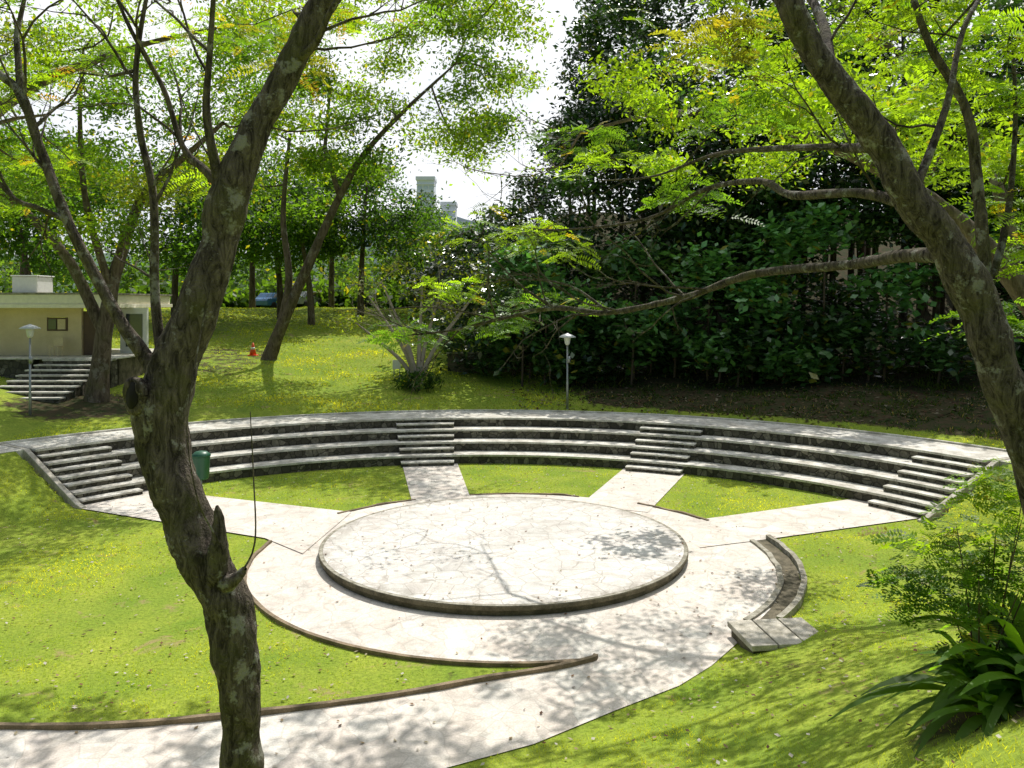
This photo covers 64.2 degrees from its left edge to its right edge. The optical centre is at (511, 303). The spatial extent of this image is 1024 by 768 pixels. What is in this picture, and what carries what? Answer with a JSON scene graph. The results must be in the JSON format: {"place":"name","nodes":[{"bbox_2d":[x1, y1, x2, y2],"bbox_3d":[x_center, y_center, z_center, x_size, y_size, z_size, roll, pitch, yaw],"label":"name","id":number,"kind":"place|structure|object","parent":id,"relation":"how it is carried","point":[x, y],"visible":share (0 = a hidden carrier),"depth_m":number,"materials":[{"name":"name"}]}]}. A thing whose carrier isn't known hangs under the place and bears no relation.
{"place":"outdoors","nodes":[
{"label":"outdoors","id":0,"kind":"place"},
{"bbox_2d":[0,211,538,292],"bbox_3d":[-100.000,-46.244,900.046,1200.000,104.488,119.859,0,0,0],"label":"distant hill","id":1,"kind":"structure","parent":0,"point":[462,220],"depth_m":871.99,"materials":[{"name":"green plant"}]},
{"bbox_2d":[0,463,918,767],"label":"paved path","id":2,"kind":"structure","parent":0,"point":[644,637],"depth_m":14.51,"materials":[{"name":"grey concrete"}]},
{"bbox_2d":[318,497,687,615],"bbox_3d":[-0.200,5.886,20.000,8.840,0.227,8.840,0,0,0],"label":"circular stage","id":3,"kind":"object","parent":2,"relation":"on","point":[488,579],"visible":1,"depth_m":18.66,"materials":[{"name":"concrete"}]},
{"bbox_2d":[0,0,1021,258],"label":"sky","id":4,"kind":"structure","parent":0,"point":[463,193],"materials":[{"name":"white"}]},
{"bbox_2d":[0,212,1023,767],"bbox_3d":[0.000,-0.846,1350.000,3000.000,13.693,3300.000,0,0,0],"label":"ground","id":5,"kind":"structure","parent":0,"point":[22,424],"depth_m":17.08,"materials":[{"name":"green plant"}]},
{"bbox_2d":[0,359,38,378],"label":"plinth","id":6,"kind":"structure","parent":5,"relation":"on","point":[10,368],"depth_m":36.30,"materials":[{"name":"stone"}]},
{"bbox_2d":[0,349,153,358],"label":"terrace","id":7,"kind":"structure","parent":6,"relation":"on","point":[116,354],"depth_m":37.40,"materials":[{"name":"concrete"}]},
{"bbox_2d":[0,308,49,354],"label":"wall","id":8,"kind":"structure","parent":7,"relation":"on","point":[14,339],"depth_m":38.20,"materials":[{"name":"beige paint"}]},
{"bbox_2d":[47,308,67,316],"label":"wall over","id":9,"kind":"structure","parent":8,"relation":"attached to","point":[57,312],"depth_m":38.20,"materials":[{"name":"beige paint"}]},
{"bbox_2d":[47,318,67,330],"bbox_3d":[-21.265,0.960,38.190,0.950,0.620,0.060,0,0,0],"label":"window frame","id":10,"kind":"object","parent":8,"relation":"attached to","point":[56,329],"visible":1,"depth_m":38.16,"materials":[{"name":"black metal"}]},
{"bbox_2d":[48,319,55,328],"bbox_3d":[-21.480,0.960,38.144,0.360,0.480,0.028,0,0,0],"label":"window pane","id":11,"kind":"object","parent":10,"relation":"in","point":[51,323],"visible":1,"depth_m":38.13,"materials":[{"name":"green glass"}]},
{"bbox_2d":[57,319,65,328],"bbox_3d":[-21.050,0.960,38.144,0.360,0.480,0.028,0,0,0],"label":"window pane","id":12,"kind":"object","parent":10,"relation":"attached to","point":[61,323],"visible":1,"depth_m":38.13,"materials":[{"name":"beige glass"}]},
{"bbox_2d":[0,304,172,307],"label":"roof slab","id":13,"kind":"structure","parent":8,"relation":"on","point":[71,305],"depth_m":36.90,"materials":[{"name":"beige concrete"}]},
{"bbox_2d":[0,294,169,303],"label":"fascia","id":14,"kind":"structure","parent":13,"relation":"on","point":[53,299],"depth_m":37.00,"materials":[{"name":"beige paint"}]},
{"bbox_2d":[0,293,171,295],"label":"coping","id":15,"kind":"object","parent":14,"relation":"on","point":[93,293],"visible":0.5,"depth_m":36.95,"materials":[{"name":"concrete"}]},
{"bbox_2d":[10,275,54,292],"bbox_3d":[-23.300,-0.935,39.700,1.300,0.850,1.500,0,0,0],"label":"water tank","id":16,"kind":"object","parent":15,"relation":"on","point":[30,284],"visible":0.94,"depth_m":39.00,"materials":[{"name":"white paint"}]},
{"bbox_2d":[49,338,62,356],"bbox_3d":[-20.900,1.990,37.415,0.440,0.850,0.430,0,0,0],"label":"plastic chair","id":17,"kind":"object","parent":7,"relation":"on","point":[58,342],"visible":1,"depth_m":37.60,"materials":[{"name":"beige plastic"}]},
{"bbox_2d":[47,331,67,354],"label":"wall","id":18,"kind":"structure","parent":7,"relation":"on","point":[51,335],"depth_m":38.20,"materials":[{"name":"beige paint"}]},
{"bbox_2d":[68,308,83,354],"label":"wall","id":19,"kind":"structure","parent":7,"relation":"on","point":[75,331],"depth_m":38.20,"materials":[{"name":"beige paint"}]},
{"bbox_2d":[84,311,95,354],"bbox_3d":[-19.800,1.380,38.330,0.600,2.060,0.060,0,0,0],"label":"door leaf","id":20,"kind":"object","parent":7,"relation":"on","point":[89,332],"visible":0.57,"depth_m":38.30,"materials":[{"name":"brown wood"}]},
{"bbox_2d":[120,308,148,352],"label":"side wall","id":21,"kind":"structure","parent":7,"relation":"on","point":[125,311],"depth_m":40.00,"materials":[{"name":"white paint"}]},
{"bbox_2d":[126,314,142,346],"bbox_3d":[-18.500,1.300,39.974,0.800,1.600,0.048,0,0,0],"label":"side glass","id":22,"kind":"object","parent":21,"relation":"attached to","point":[135,321],"visible":0.57,"depth_m":39.95,"materials":[{"name":"green glass"}]},
{"bbox_2d":[19,324,40,414],"bbox_3d":[-18.300,2.710,31.000,0.740,3.880,0.740,0,0,0],"label":"street lamp","id":23,"kind":"object","parent":5,"relation":"on","point":[30,328],"visible":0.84,"depth_m":30.96,"materials":[{"name":"metal"}]},
{"bbox_2d":[0,167,116,288],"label":"broadleaf tree","id":24,"kind":"object","parent":5,"relation":"on","point":[21,245],"visible":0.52,"depth_m":45.43,"materials":[{"name":"green plant"}]},
{"bbox_2d":[0,359,116,402],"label":"entrance steps","id":25,"kind":"structure","parent":5,"relation":"on","point":[57,380],"depth_m":34.51,"materials":[{"name":"concrete"}]},
{"bbox_2d":[0,116,122,274],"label":"broadleaf tree","id":26,"kind":"object","parent":5,"relation":"on","point":[50,144],"depth_m":58.34,"materials":[{"name":"green plant"}]},
{"bbox_2d":[0,133,149,275],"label":"broadleaf tree","id":27,"kind":"object","parent":5,"relation":"on","point":[95,200],"visible":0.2,"depth_m":50.72,"materials":[{"name":"green plant"}]},
{"bbox_2d":[39,357,143,384],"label":"plinth","id":28,"kind":"structure","parent":5,"relation":"on","point":[127,368],"depth_m":37.58,"materials":[{"name":"concrete"}]},
{"bbox_2d":[0,0,338,402],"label":"rain tree","id":29,"kind":"object","parent":5,"relation":"on","point":[97,389],"visible":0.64,"depth_m":32.00,"materials":[{"name":"green plant"}]},
{"bbox_2d":[102,141,261,315],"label":"broadleaf tree","id":30,"kind":"object","parent":5,"relation":"on","point":[174,289],"visible":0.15,"depth_m":56.48,"materials":[{"name":"green plant"}]},
{"bbox_2d":[0,0,379,217],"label":"rain tree","id":31,"kind":"object","parent":5,"relation":"on","point":[31,90],"visible":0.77,"depth_m":15.41,"materials":[{"name":"green plant"}]},
{"bbox_2d":[192,451,210,482],"bbox_3d":[-9.750,5.305,25.600,0.580,1.390,0.571,0,0,0],"label":"litter bin","id":32,"kind":"object","parent":5,"relation":"on","point":[201,460],"visible":0.82,"depth_m":25.40,"materials":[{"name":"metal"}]},
{"bbox_2d":[143,194,307,281],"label":"broadleaf tree","id":33,"kind":"object","parent":5,"relation":"on","point":[185,252],"visible":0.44,"depth_m":53.05,"materials":[{"name":"green plant"}]},
{"bbox_2d":[0,0,457,767],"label":"knotted tree","id":34,"kind":"object","parent":5,"relation":"on","point":[158,398],"visible":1,"depth_m":5.40,"materials":[{"name":"brown plant"}]},
{"bbox_2d":[0,236,480,308],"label":"distant treeline","id":35,"kind":"object","parent":5,"relation":"on","point":[236,294],"visible":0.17,"depth_m":86.81,"materials":[{"name":"green plant"}]},
{"bbox_2d":[171,134,320,307],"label":"broadleaf tree","id":36,"kind":"object","parent":5,"relation":"on","point":[252,300],"visible":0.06,"depth_m":65.64,"materials":[{"name":"green plant"}]},
{"bbox_2d":[247,343,257,355],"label":"traffic cone","id":37,"kind":"object","parent":5,"relation":"on","point":[252,351],"visible":1,"depth_m":45.88,"materials":[{"name":"orange plastic"}]},
{"bbox_2d":[184,170,348,318],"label":"broadleaf tree","id":38,"kind":"object","parent":5,"relation":"on","point":[302,190],"visible":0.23,"depth_m":58.33,"materials":[{"name":"green plant"}]},
{"bbox_2d":[256,293,276,307],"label":"parked car","id":39,"kind":"object","parent":5,"relation":"on","point":[266,299],"visible":0.45,"depth_m":69.37,"materials":[{"name":"blue paint"}]},
{"bbox_2d":[234,186,380,324],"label":"broadleaf tree","id":40,"kind":"object","parent":5,"relation":"on","point":[305,227],"visible":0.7,"depth_m":56.43,"materials":[{"name":"green plant"}]},
{"bbox_2d":[297,292,325,306],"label":"parked car","id":41,"kind":"object","parent":5,"relation":"on","point":[302,301],"visible":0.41,"depth_m":69.94,"materials":[{"name":"grey paint"}]},
{"bbox_2d":[0,306,677,413],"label":"bank grass","id":42,"kind":"structure","parent":5,"relation":"on","point":[334,361],"depth_m":42.12,"materials":[{"name":"green plant"}]},
{"bbox_2d":[272,144,410,307],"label":"broadleaf tree","id":43,"kind":"object","parent":5,"relation":"on","point":[331,300],"visible":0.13,"depth_m":69.84,"materials":[{"name":"green plant"}]},
{"bbox_2d":[0,492,708,730],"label":"path kerb","id":44,"kind":"structure","parent":5,"relation":"on","point":[546,666],"depth_m":12.95,"materials":[{"name":"concrete"}]},
{"bbox_2d":[173,0,559,360],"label":"rain tree","id":45,"kind":"object","parent":5,"relation":"on","point":[318,162],"visible":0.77,"depth_m":44.62,"materials":[{"name":"green plant"}]},
{"bbox_2d":[297,148,454,315],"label":"broadleaf tree","id":46,"kind":"object","parent":5,"relation":"on","point":[380,222],"visible":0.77,"depth_m":61.40,"materials":[{"name":"green plant"}]},
{"bbox_2d":[393,360,400,376],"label":"notice board","id":47,"kind":"object","parent":5,"relation":"on","point":[396,364],"visible":0.74,"depth_m":41.00,"materials":[{"name":"white paint"}]},
{"bbox_2d":[303,229,511,382],"bbox_3d":[-4.623,0.277,39.918,11.146,7.819,5.544,0,0,0],"label":"frangipani tree","id":48,"kind":"object","parent":5,"relation":"on","point":[408,353],"visible":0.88,"depth_m":39.97,"materials":[{"name":"green plant"}]},
{"bbox_2d":[357,200,465,305],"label":"broadleaf tree","id":49,"kind":"object","parent":5,"relation":"on","point":[440,225],"visible":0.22,"depth_m":69.35,"materials":[{"name":"green plant"}]},
{"bbox_2d":[370,238,468,315],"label":"broadleaf tree","id":50,"kind":"object","parent":5,"relation":"on","point":[418,265],"visible":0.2,"depth_m":63.19,"materials":[{"name":"green plant"}]},
{"bbox_2d":[390,367,450,392],"bbox_3d":[-4.371,3.613,38.472,2.984,1.305,2.299,0,0,0],"label":"fern shrub","id":51,"kind":"object","parent":5,"relation":"on","point":[407,380],"visible":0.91,"depth_m":38.37,"materials":[{"name":"green plant"}]},
{"bbox_2d":[416,176,457,228],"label":"apartment tower","id":52,"kind":"structure","parent":5,"relation":"on","point":[426,184],"depth_m":330.00,"materials":[{"name":"white concrete"}]},
{"bbox_2d":[416,242,494,320],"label":"broadleaf tree","id":53,"kind":"object","parent":5,"relation":"on","point":[444,276],"depth_m":59.62,"materials":[{"name":"green plant"}]},
{"bbox_2d":[429,218,489,247],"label":"broadleaf tree","id":54,"kind":"object","parent":5,"relation":"on","point":[469,223],"visible":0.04,"depth_m":83.81,"materials":[{"name":"green plant"}]},
{"bbox_2d":[447,354,533,372],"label":"wall","id":55,"kind":"structure","parent":5,"relation":"on","point":[450,359],"depth_m":43.00,"materials":[{"name":"concrete"}]},
{"bbox_2d":[446,352,488,353],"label":"coping","id":56,"kind":"object","parent":55,"relation":"on","point":[462,352],"visible":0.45,"depth_m":42.96,"materials":[{"name":"concrete"}]},
{"bbox_2d":[0,410,1010,522],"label":"amphitheatre seating","id":57,"kind":"object","parent":5,"relation":"on","point":[905,474],"visible":0.79,"depth_m":29.38,"materials":[{"name":"stone"}]},
{"bbox_2d":[0,464,1021,767],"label":"leaf litter","id":58,"kind":"object","parent":5,"relation":"on","point":[524,638],"visible":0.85,"depth_m":13.36,"materials":[{"name":"plant"}]},
{"bbox_2d":[559,333,575,408],"bbox_3d":[2.400,2.941,35.400,0.740,3.330,0.740,0,0,0],"label":"street lamp","id":59,"kind":"object","parent":5,"relation":"on","point":[567,337],"visible":0.98,"depth_m":35.35,"materials":[{"name":"metal"}]},
{"bbox_2d":[296,0,1023,488],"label":"spreading tree","id":60,"kind":"object","parent":5,"relation":"on","point":[954,258],"visible":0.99,"depth_m":7.34,"materials":[{"name":"green plant"}]},
{"bbox_2d":[384,0,1023,375],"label":"forest","id":61,"kind":"object","parent":5,"relation":"on","point":[876,218],"visible":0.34,"depth_m":43.28,"materials":[{"name":"green plant"}]},
{"bbox_2d":[412,0,1023,316],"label":"rain tree","id":62,"kind":"object","parent":5,"relation":"on","point":[815,98],"visible":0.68,"depth_m":19.36,"materials":[{"name":"green plant"}]},
{"bbox_2d":[731,630,760,653],"bbox_3d":[4.074,5.941,14.225,0.140,0.218,0.960,0,0,-7],"label":"support","id":63,"kind":"object","parent":5,"relation":"on","point":[740,643],"visible":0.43,"depth_m":14.28,"materials":[{"name":"concrete"}]},
{"bbox_2d":[727,620,777,651],"bbox_3d":[4.179,5.780,14.237,0.450,0.100,1.100,0,0,-7],"label":"plank","id":64,"kind":"object","parent":63,"relation":"on","point":[752,635],"visible":1,"depth_m":14.10,"materials":[{"name":"concrete"}]},
{"bbox_2d":[472,197,1023,390],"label":"broadleaf shrub","id":65,"kind":"object","parent":5,"relation":"on","point":[759,346],"visible":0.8,"depth_m":38.33,"materials":[{"name":"green plant"}]},
{"bbox_2d":[511,352,1000,441],"bbox_3d":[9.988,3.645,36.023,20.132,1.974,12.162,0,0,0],"label":"forest litter","id":66,"kind":"object","parent":5,"relation":"on","point":[714,380],"visible":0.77,"depth_m":35.50,"materials":[{"name":"brown plant"}]},
{"bbox_2d":[743,534,806,619],"bbox_3d":[5.802,5.953,17.909,1.244,0.194,5.889,0,0,17],"label":"storm drain","id":67,"kind":"object","parent":5,"relation":"on","point":[786,597],"visible":0.94,"depth_m":17.38,"materials":[{"name":"concrete"}]},
{"bbox_2d":[753,619,801,648],"bbox_3d":[4.655,5.780,14.295,0.450,0.100,1.100,0,0,-7],"label":"plank","id":68,"kind":"object","parent":5,"relation":"on","point":[779,633],"visible":0.68,"depth_m":14.22,"materials":[{"name":"concrete"}]},
{"bbox_2d":[778,617,817,640],"bbox_3d":[5.132,5.780,14.352,0.450,0.100,1.100,0,0,-7],"label":"plank","id":69,"kind":"object","parent":5,"relation":"on","point":[800,628],"visible":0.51,"depth_m":14.45,"materials":[{"name":"concrete"}]},
{"bbox_2d":[827,593,1023,757],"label":"birds nest fern","id":70,"kind":"object","parent":5,"relation":"on","point":[989,681],"visible":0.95,"depth_m":7.62,"materials":[{"name":"green plant"}]},
{"bbox_2d":[856,458,1023,655],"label":"leafy shrub","id":71,"kind":"object","parent":5,"relation":"on","point":[972,581],"visible":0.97,"depth_m":8.09,"materials":[{"name":"green plant"}]},
{"bbox_2d":[864,0,1023,514],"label":"slender tree","id":72,"kind":"object","parent":5,"relation":"on","point":[976,181],"visible":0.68,"depth_m":7.18,"materials":[{"name":"green plant"}]}
]}

